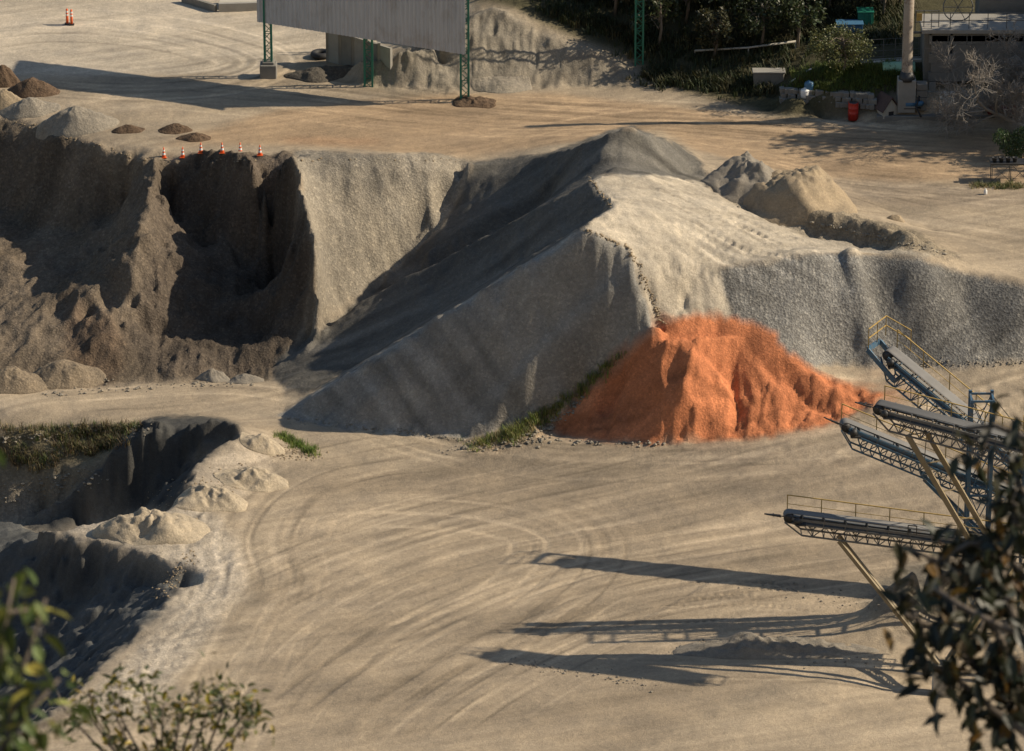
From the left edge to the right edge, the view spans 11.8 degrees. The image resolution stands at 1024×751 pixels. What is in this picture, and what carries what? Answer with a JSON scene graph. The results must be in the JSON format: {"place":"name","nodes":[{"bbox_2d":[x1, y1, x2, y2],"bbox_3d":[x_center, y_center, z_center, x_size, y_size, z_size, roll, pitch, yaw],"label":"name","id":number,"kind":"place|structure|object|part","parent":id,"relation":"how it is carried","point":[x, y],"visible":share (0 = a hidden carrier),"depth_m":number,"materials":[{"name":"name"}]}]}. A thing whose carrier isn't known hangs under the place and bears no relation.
{"place":"outdoors","nodes":[
{"label":"outdoors","id":0,"kind":"place"},
{"bbox_2d":[0,0,1023,750],"bbox_3d":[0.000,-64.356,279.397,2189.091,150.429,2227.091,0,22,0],"label":"ground","id":1,"kind":"structure","parent":0,"point":[364,590],"depth_m":287.68,"materials":[{"name":"beige sand"}]},
{"bbox_2d":[0,430,5,466],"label":"foreground sapling","id":2,"kind":"object","parent":1,"relation":"on","point":[2,458],"visible":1,"depth_m":8.99,"materials":[{"name":"green plant"}]},
{"bbox_2d":[0,65,20,87],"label":"earth heap","id":3,"kind":"object","parent":1,"relation":"on","point":[8,78],"visible":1,"depth_m":324.17,"materials":[{"name":"brown soil"}]},
{"bbox_2d":[0,89,21,110],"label":"gravel heap","id":4,"kind":"object","parent":1,"relation":"on","point":[8,98],"visible":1,"depth_m":320.97,"materials":[{"name":"beige gravel"}]},
{"bbox_2d":[0,366,47,393],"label":"gravel heap","id":5,"kind":"object","parent":1,"relation":"on","point":[15,380],"visible":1,"depth_m":297.65,"materials":[{"name":"beige gravel"}]},
{"bbox_2d":[0,97,60,119],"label":"gravel heap","id":6,"kind":"object","parent":1,"relation":"on","point":[30,107],"visible":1,"depth_m":319.86,"materials":[{"name":"grey gravel"}]},
{"bbox_2d":[7,77,59,97],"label":"earth heap","id":7,"kind":"object","parent":1,"relation":"on","point":[31,87],"visible":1,"depth_m":322.46,"materials":[{"name":"brown soil"}]},
{"bbox_2d":[0,567,94,750],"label":"foreground sapling","id":8,"kind":"object","parent":1,"relation":"on","point":[12,722],"visible":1,"depth_m":9.00,"materials":[{"name":"green plant"}]},
{"bbox_2d":[65,8,69,24],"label":"delineator post","id":9,"kind":"object","parent":1,"relation":"on","point":[67,22],"visible":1,"depth_m":336.00,"materials":[{"name":"orange plastic"}]},
{"bbox_2d":[30,359,105,389],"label":"gravel heap","id":10,"kind":"object","parent":1,"relation":"on","point":[63,374],"visible":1,"depth_m":298.57,"materials":[{"name":"beige gravel"}]},
{"bbox_2d":[0,417,142,473],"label":"pit edge grass","id":11,"kind":"structure","parent":1,"relation":"on","point":[107,441],"depth_m":292.38,"materials":[{"name":"green plant"}]},
{"bbox_2d":[69,9,73,25],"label":"delineator post","id":12,"kind":"object","parent":1,"relation":"on","point":[71,23],"visible":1,"depth_m":335.81,"materials":[{"name":"orange plastic"}]},
{"bbox_2d":[36,105,118,139],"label":"gravel heap","id":13,"kind":"object","parent":1,"relation":"on","point":[74,121],"visible":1,"depth_m":317.07,"materials":[{"name":"grey gravel"}]},
{"bbox_2d":[0,527,193,739],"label":"sand bank","id":14,"kind":"structure","parent":1,"relation":"on","point":[99,598],"depth_m":275.84,"materials":[{"name":"grey sand"}]},
{"bbox_2d":[1,378,253,511],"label":"pit stones","id":15,"kind":"object","parent":1,"relation":"on","point":[46,440],"visible":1,"depth_m":292.40,"materials":[{"name":"grey stone"}]},
{"bbox_2d":[112,124,144,133],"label":"earth heap","id":16,"kind":"object","parent":1,"relation":"on","point":[126,129],"visible":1,"depth_m":316.28,"materials":[{"name":"brown soil"}]},
{"bbox_2d":[19,414,242,533],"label":"sand bank","id":17,"kind":"structure","parent":1,"relation":"on","point":[141,467],"depth_m":289.68,"materials":[{"name":"grey sand"}]},
{"bbox_2d":[92,507,209,545],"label":"sand heap","id":18,"kind":"object","parent":1,"relation":"on","point":[143,526],"visible":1,"depth_m":277.33,"materials":[{"name":"beige sand"}]},
{"bbox_2d":[39,650,274,750],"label":"foreground bush","id":19,"kind":"object","parent":1,"relation":"on","point":[199,707],"visible":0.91,"depth_m":16.93,"materials":[{"name":"green plant"}]},
{"bbox_2d":[162,147,166,158],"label":"traffic cone","id":20,"kind":"object","parent":1,"relation":"on","point":[163,155],"visible":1,"depth_m":312.79,"materials":[{"name":"orange plastic"}]},
{"bbox_2d":[158,123,192,133],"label":"earth heap","id":21,"kind":"object","parent":1,"relation":"on","point":[176,128],"visible":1,"depth_m":316.04,"materials":[{"name":"brown soil"}]},
{"bbox_2d":[180,147,184,157],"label":"traffic cone","id":22,"kind":"object","parent":1,"relation":"on","point":[182,154],"visible":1,"depth_m":312.54,"materials":[{"name":"orange plastic"}]},
{"bbox_2d":[176,132,210,141],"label":"earth heap","id":23,"kind":"object","parent":1,"relation":"on","point":[196,137],"visible":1,"depth_m":314.77,"materials":[{"name":"brown soil"}]},
{"bbox_2d":[198,142,202,153],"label":"traffic cone","id":24,"kind":"object","parent":1,"relation":"on","point":[200,150],"visible":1,"depth_m":311.97,"materials":[{"name":"orange plastic"}]},
{"bbox_2d":[170,483,247,511],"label":"sand heap","id":25,"kind":"object","parent":1,"relation":"on","point":[203,497],"visible":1,"depth_m":280.86,"materials":[{"name":"beige sand"}]},
{"bbox_2d":[195,368,229,382],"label":"sand heap","id":26,"kind":"object","parent":1,"relation":"on","point":[212,375],"visible":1,"depth_m":299.25,"materials":[{"name":"grey sand"}]},
{"bbox_2d":[181,0,256,11],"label":"concrete dock","id":27,"kind":"object","parent":1,"relation":"on","point":[236,5],"visible":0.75,"depth_m":338.51,"materials":[{"name":"grey concrete"}]},
{"bbox_2d":[219,142,224,153],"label":"traffic cone","id":28,"kind":"object","parent":1,"relation":"on","point":[222,151],"visible":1,"depth_m":310.90,"materials":[{"name":"orange plastic"}]},
{"bbox_2d":[128,440,328,598],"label":"sand clods","id":29,"kind":"object","parent":1,"relation":"on","point":[295,450],"visible":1,"depth_m":283.43,"materials":[{"name":"beige sand"}]},
{"bbox_2d":[228,373,263,383],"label":"sand heap","id":30,"kind":"object","parent":1,"relation":"on","point":[244,378],"visible":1,"depth_m":299.00,"materials":[{"name":"grey sand"}]},
{"bbox_2d":[213,466,288,492],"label":"sand heap","id":31,"kind":"object","parent":1,"relation":"on","point":[258,479],"visible":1,"depth_m":283.79,"materials":[{"name":"beige sand"}]},
{"bbox_2d":[257,145,262,155],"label":"traffic cone","id":32,"kind":"object","parent":1,"relation":"on","point":[259,153],"visible":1,"depth_m":310.91,"materials":[{"name":"orange plastic"}]},
{"bbox_2d":[239,432,284,455],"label":"sand heap","id":33,"kind":"object","parent":1,"relation":"on","point":[262,443],"visible":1,"depth_m":287.41,"materials":[{"name":"beige sand"}]},
{"bbox_2d":[272,428,321,456],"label":"green weeds","id":34,"kind":"object","parent":1,"relation":"on","point":[292,440],"visible":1,"depth_m":289.44,"materials":[{"name":"green plant"}]},
{"bbox_2d":[310,48,325,59],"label":"tyre","id":35,"kind":"object","parent":1,"relation":"on","point":[318,54],"visible":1,"depth_m":328.77,"materials":[{"name":"black rubber"}]},
{"bbox_2d":[284,65,352,82],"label":"rubble heap","id":36,"kind":"object","parent":1,"relation":"on","point":[322,74],"visible":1,"depth_m":325.27,"materials":[{"name":"grey gravel"}]},
{"bbox_2d":[6,118,666,323],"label":"edge clods","id":37,"kind":"object","parent":1,"relation":"on","point":[629,255],"visible":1,"depth_m":288.71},
{"bbox_2d":[326,33,392,69],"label":"concrete wall","id":38,"kind":"structure","parent":1,"relation":"on","point":[343,50],"depth_m":326.26,"materials":[{"name":"grey concrete"}]},
{"bbox_2d":[278,149,472,357],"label":"gravel bank","id":39,"kind":"structure","parent":1,"relation":"on","point":[373,218],"depth_m":307.36,"materials":[{"name":"grey gravel"}]},
{"bbox_2d":[257,0,643,98],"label":"storage shed","id":40,"kind":"structure","parent":1,"relation":"on","point":[438,25],"depth_m":321.27,"materials":[{"name":"metal"}]},
{"bbox_2d":[279,227,663,438],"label":"gravel pile","id":41,"kind":"object","parent":1,"relation":"on","point":[531,336],"visible":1,"depth_m":289.74,"materials":[{"name":"grey gravel"}]},
{"bbox_2d":[453,95,495,107],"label":"rubble heap","id":42,"kind":"object","parent":1,"relation":"on","point":[477,102],"visible":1,"depth_m":320.64,"materials":[{"name":"brown stone"}]},
{"bbox_2d":[273,126,706,393],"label":"gravel pile","id":43,"kind":"object","parent":1,"relation":"on","point":[507,215],"visible":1,"depth_m":300.94,"materials":[{"name":"grey gravel"}]},
{"bbox_2d":[348,7,639,91],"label":"sand pile","id":44,"kind":"object","parent":1,"relation":"on","point":[504,43],"visible":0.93,"depth_m":324.55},
{"bbox_2d":[470,75,531,93],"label":"gravel heap","id":45,"kind":"object","parent":1,"relation":"on","point":[501,84],"visible":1,"depth_m":323.43,"materials":[{"name":"white gravel"}]},
{"bbox_2d":[458,351,626,451],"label":"weeds by orange pile","id":46,"kind":"object","parent":1,"relation":"on","point":[509,433],"visible":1,"depth_m":289.08,"materials":[{"name":"green plant"}]},
{"bbox_2d":[439,396,669,454],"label":"loose stones","id":47,"kind":"object","parent":1,"relation":"on","point":[465,447],"visible":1,"depth_m":288.19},
{"bbox_2d":[613,0,629,16],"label":"hillside tree","id":48,"kind":"object","parent":1,"relation":"on","point":[615,8],"visible":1,"depth_m":327.23,"materials":[{"name":"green plant"}]},
{"bbox_2d":[287,357,1022,443],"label":"foot stones","id":49,"kind":"object","parent":1,"relation":"on","point":[408,432],"visible":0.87,"depth_m":290.09,"materials":[{"name":"grey stone"}]},
{"bbox_2d":[628,0,682,48],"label":"hillside tree","id":50,"kind":"object","parent":1,"relation":"on","point":[658,5],"visible":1,"depth_m":324.92,"materials":[{"name":"green plant"}]},
{"bbox_2d":[663,0,699,23],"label":"hillside tree","id":51,"kind":"object","parent":1,"relation":"on","point":[687,12],"visible":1,"depth_m":326.59,"materials":[{"name":"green plant"}]},
{"bbox_2d":[692,5,734,59],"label":"hillside tree","id":52,"kind":"object","parent":1,"relation":"on","point":[718,28],"visible":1,"depth_m":323.40,"materials":[{"name":"green plant"}]},
{"bbox_2d":[550,312,882,442],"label":"sand pile","id":53,"kind":"object","parent":1,"relation":"on","point":[682,377],"visible":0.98,"depth_m":287.75,"materials":[{"name":"orange sand"}]},
{"bbox_2d":[532,0,921,100],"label":"hillside undergrowth","id":54,"kind":"object","parent":1,"relation":"on","point":[576,13],"visible":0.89,"depth_m":325.09,"materials":[{"name":"green plant"}]},
{"bbox_2d":[706,0,756,27],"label":"hillside tree","id":55,"kind":"object","parent":1,"relation":"on","point":[730,2],"visible":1,"depth_m":324.58,"materials":[{"name":"green plant"}]},
{"bbox_2d":[700,151,773,203],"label":"sand heap","id":56,"kind":"object","parent":1,"relation":"on","point":[734,179],"visible":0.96,"depth_m":300.30,"materials":[{"name":"grey sand"}]},
{"bbox_2d":[694,40,795,55],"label":"pipeline","id":57,"kind":"object","parent":1,"relation":"on","point":[749,47],"visible":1,"depth_m":324.03,"materials":[{"name":"metal"}]},
{"bbox_2d":[731,0,784,47],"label":"hillside tree","id":58,"kind":"object","parent":1,"relation":"on","point":[762,9],"visible":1,"depth_m":323.40,"materials":[{"name":"green plant"}]},
{"bbox_2d":[502,580,1021,692],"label":"track clods","id":59,"kind":"object","parent":1,"relation":"on","point":[617,676],"visible":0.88,"depth_m":262.56,"materials":[{"name":"brown soil"}]},
{"bbox_2d":[752,68,785,87],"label":"concrete block","id":60,"kind":"object","parent":1,"relation":"on","point":[766,75],"depth_m":321.69,"materials":[{"name":"grey concrete"}]},
{"bbox_2d":[673,632,878,659],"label":"sand heap","id":61,"kind":"object","parent":1,"relation":"on","point":[746,645],"visible":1,"depth_m":263.16,"materials":[{"name":"grey sand"}]},
{"bbox_2d":[742,165,857,226],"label":"sand heap","id":62,"kind":"object","parent":1,"relation":"on","point":[788,198],"visible":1,"depth_m":298.39,"materials":[{"name":"beige sand"}]},
{"bbox_2d":[775,0,827,47],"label":"hillside tree","id":63,"kind":"object","parent":1,"relation":"on","point":[795,15],"visible":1,"depth_m":322.90,"materials":[{"name":"green plant"}]},
{"bbox_2d":[800,87,809,98],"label":"plastic canister","id":64,"kind":"object","parent":1,"relation":"on","point":[805,92],"visible":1,"depth_m":318.85,"materials":[{"name":"white plastic"}]},
{"bbox_2d":[804,80,813,90],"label":"plastic canister","id":65,"kind":"object","parent":1,"relation":"on","point":[808,85],"visible":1,"depth_m":318.88,"materials":[{"name":"blue paint"}]},
{"bbox_2d":[801,0,831,22],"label":"hillside tree","id":66,"kind":"object","parent":1,"relation":"on","point":[812,2],"visible":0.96,"depth_m":324.99,"materials":[{"name":"green plant"}]},
{"bbox_2d":[779,86,876,109],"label":"retaining wall","id":67,"kind":"structure","parent":1,"relation":"on","point":[869,102],"depth_m":318.26,"materials":[{"name":"concrete"}]},
{"bbox_2d":[807,19,875,72],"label":"leafy tree","id":68,"kind":"object","parent":1,"relation":"on","point":[842,48],"visible":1,"depth_m":318.65,"materials":[{"name":"green plant"}]},
{"bbox_2d":[737,203,946,254],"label":"berm stones","id":69,"kind":"object","parent":1,"relation":"on","point":[866,234],"visible":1,"depth_m":295.25,"materials":[{"name":"stone"}]},
{"bbox_2d":[835,19,863,33],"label":"equipment box","id":70,"kind":"object","parent":1,"relation":"on","point":[856,23],"visible":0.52,"depth_m":323.95,"materials":[{"name":"blue paint"}]},
{"bbox_2d":[781,56,922,93],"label":"bank grass","id":71,"kind":"structure","parent":1,"relation":"on","point":[886,77],"depth_m":319.02,"materials":[{"name":"green plant"}]},
{"bbox_2d":[848,101,858,120],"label":"oil drum","id":72,"kind":"object","parent":1,"relation":"on","point":[853,108],"visible":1,"depth_m":317.62,"materials":[{"name":"red paint"}]},
{"bbox_2d":[856,7,873,25],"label":"equipment box","id":73,"kind":"object","parent":1,"relation":"on","point":[864,13],"visible":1,"depth_m":324.56,"materials":[{"name":"green paint"}]},
{"bbox_2d":[720,251,1023,371],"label":"gravel pile","id":74,"kind":"object","parent":1,"relation":"on","point":[820,309],"visible":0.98,"depth_m":290.66,"materials":[{"name":"grey gravel"}]},
{"bbox_2d":[862,0,885,16],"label":"hillside tree","id":75,"kind":"object","parent":1,"relation":"on","point":[884,6],"visible":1,"depth_m":325.60,"materials":[{"name":"green plant"}]},
{"bbox_2d":[859,37,921,63],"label":"fence","id":76,"kind":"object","parent":1,"relation":"on","point":[918,58],"visible":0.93,"depth_m":320.16,"materials":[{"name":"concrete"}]},
{"bbox_2d":[764,494,1023,697],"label":"conveyor","id":77,"kind":"object","parent":1,"relation":"on","point":[858,525],"visible":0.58,"depth_m":260.13,"materials":[{"name":"metal"}]},
{"bbox_2d":[887,215,904,222],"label":"sand heap","id":78,"kind":"object","parent":1,"relation":"on","point":[899,218],"visible":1,"depth_m":299.29,"materials":[{"name":"beige sand"}]},
{"bbox_2d":[882,61,914,71],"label":"horizontal tank","id":79,"kind":"object","parent":1,"relation":"on","point":[886,66],"visible":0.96,"depth_m":318.92,"materials":[{"name":"teal metal"}]},
{"bbox_2d":[904,96,923,117],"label":"pump","id":80,"kind":"object","parent":1,"relation":"on","point":[918,102],"visible":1,"depth_m":316.86,"materials":[{"name":"blue paint"}]},
{"bbox_2d":[824,403,1014,531],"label":"conveyor","id":81,"kind":"object","parent":1,"relation":"on","point":[876,438],"visible":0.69,"depth_m":263.46,"materials":[{"name":"grey metal"}]},
{"bbox_2d":[855,385,1023,602],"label":"conveyor","id":82,"kind":"object","parent":1,"relation":"on","point":[880,406],"visible":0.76,"depth_m":258.66,"materials":[{"name":"metal"}]},
{"bbox_2d":[876,113,1013,122],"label":"concrete ledge","id":83,"kind":"object","parent":1,"relation":"on","point":[897,117],"visible":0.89,"depth_m":317.11,"materials":[{"name":"grey concrete"}]},
{"bbox_2d":[874,91,898,118],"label":"kennel","id":84,"kind":"object","parent":83,"relation":"on","point":[887,104],"visible":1,"depth_m":317.12,"materials":[{"name":"wood"}]},
{"bbox_2d":[896,0,927,112],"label":"rusty pole","id":85,"kind":"object","parent":83,"relation":"on","point":[910,89],"visible":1,"depth_m":316.34,"materials":[{"name":"metal"}]},
{"bbox_2d":[868,559,1023,623],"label":"gravel pile","id":86,"kind":"object","parent":1,"relation":"on","point":[915,569],"visible":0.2,"depth_m":266.82,"materials":[{"name":"grey gravel"}]},
{"bbox_2d":[939,91,954,124],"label":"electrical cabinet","id":87,"kind":"object","parent":1,"relation":"on","point":[948,102],"visible":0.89,"depth_m":315.84,"materials":[{"name":"metal"}]},
{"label":"door","id":88,"kind":"part","parent":87,"relation":"part of","materials":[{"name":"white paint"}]},
{"bbox_2d":[878,387,1023,750],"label":"foreground tree","id":89,"kind":"object","parent":1,"relation":"on","point":[999,666],"visible":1,"depth_m":12.98,"materials":[{"name":"green plant"}]},
{"bbox_2d":[919,14,1023,93],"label":"concrete building","id":90,"kind":"structure","parent":1,"relation":"on","point":[975,35],"depth_m":317.71,"materials":[{"name":"grey concrete"}]},
{"bbox_2d":[913,10,939,33],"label":"gate rail","id":91,"kind":"object","parent":90,"relation":"attached to","point":[919,16],"visible":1,"depth_m":317.17,"materials":[{"name":"metal"}]},
{"bbox_2d":[943,0,972,19],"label":"spoked wheel","id":92,"kind":"object","parent":90,"relation":"on","point":[957,7],"visible":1,"depth_m":318.06,"materials":[{"name":"metal"}]},
{"bbox_2d":[930,12,1023,28],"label":"roof railing","id":93,"kind":"object","parent":90,"relation":"on","point":[950,20],"visible":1,"depth_m":316.81,"materials":[{"name":"metal"}]},
{"bbox_2d":[926,21,1023,138],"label":"bare tree","id":94,"kind":"object","parent":1,"relation":"on","point":[1000,93],"visible":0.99,"depth_m":313.59,"materials":[{"name":"grey plant"}]},
{"bbox_2d":[961,389,1023,625],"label":"conveyor tower","id":95,"kind":"structure","parent":1,"relation":"on","point":[968,477],"depth_m":262.30,"materials":[{"name":"metal"}]},
{"bbox_2d":[866,315,1021,481],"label":"conveyor","id":96,"kind":"object","parent":95,"relation":"on","point":[896,359],"visible":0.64,"depth_m":270.26,"materials":[{"name":"grey metal"}]},
{"bbox_2d":[975,0,1023,13],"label":"block","id":97,"kind":"structure","parent":1,"relation":"on","point":[999,5],"depth_m":320.38,"materials":[{"name":"concrete"}]},
{"bbox_2d":[987,105,1016,117],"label":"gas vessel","id":98,"kind":"object","parent":1,"relation":"on","point":[1003,109],"visible":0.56,"depth_m":316.80,"materials":[{"name":"metal"}]},
{"bbox_2d":[989,158,1023,181],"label":"plant stand","id":99,"kind":"object","parent":1,"relation":"on","point":[1020,161],"visible":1,"depth_m":306.45,"materials":[{"name":"metal"}]},
{"bbox_2d":[992,126,1023,157],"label":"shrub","id":100,"kind":"object","parent":99,"relation":"on","point":[1017,142],"visible":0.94,"depth_m":309.63,"materials":[{"name":"green plant"}]},
{"bbox_2d":[1016,415,1023,614],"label":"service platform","id":101,"kind":"structure","parent":1,"relation":"on","point":[1021,531],"depth_m":263.43,"materials":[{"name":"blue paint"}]},
{"bbox_2d":[969,176,1023,189],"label":"hedge","id":102,"kind":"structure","parent":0,"point":[1011,184],"depth_m":306.13,"materials":[{"name":"green plant"}]}
]}

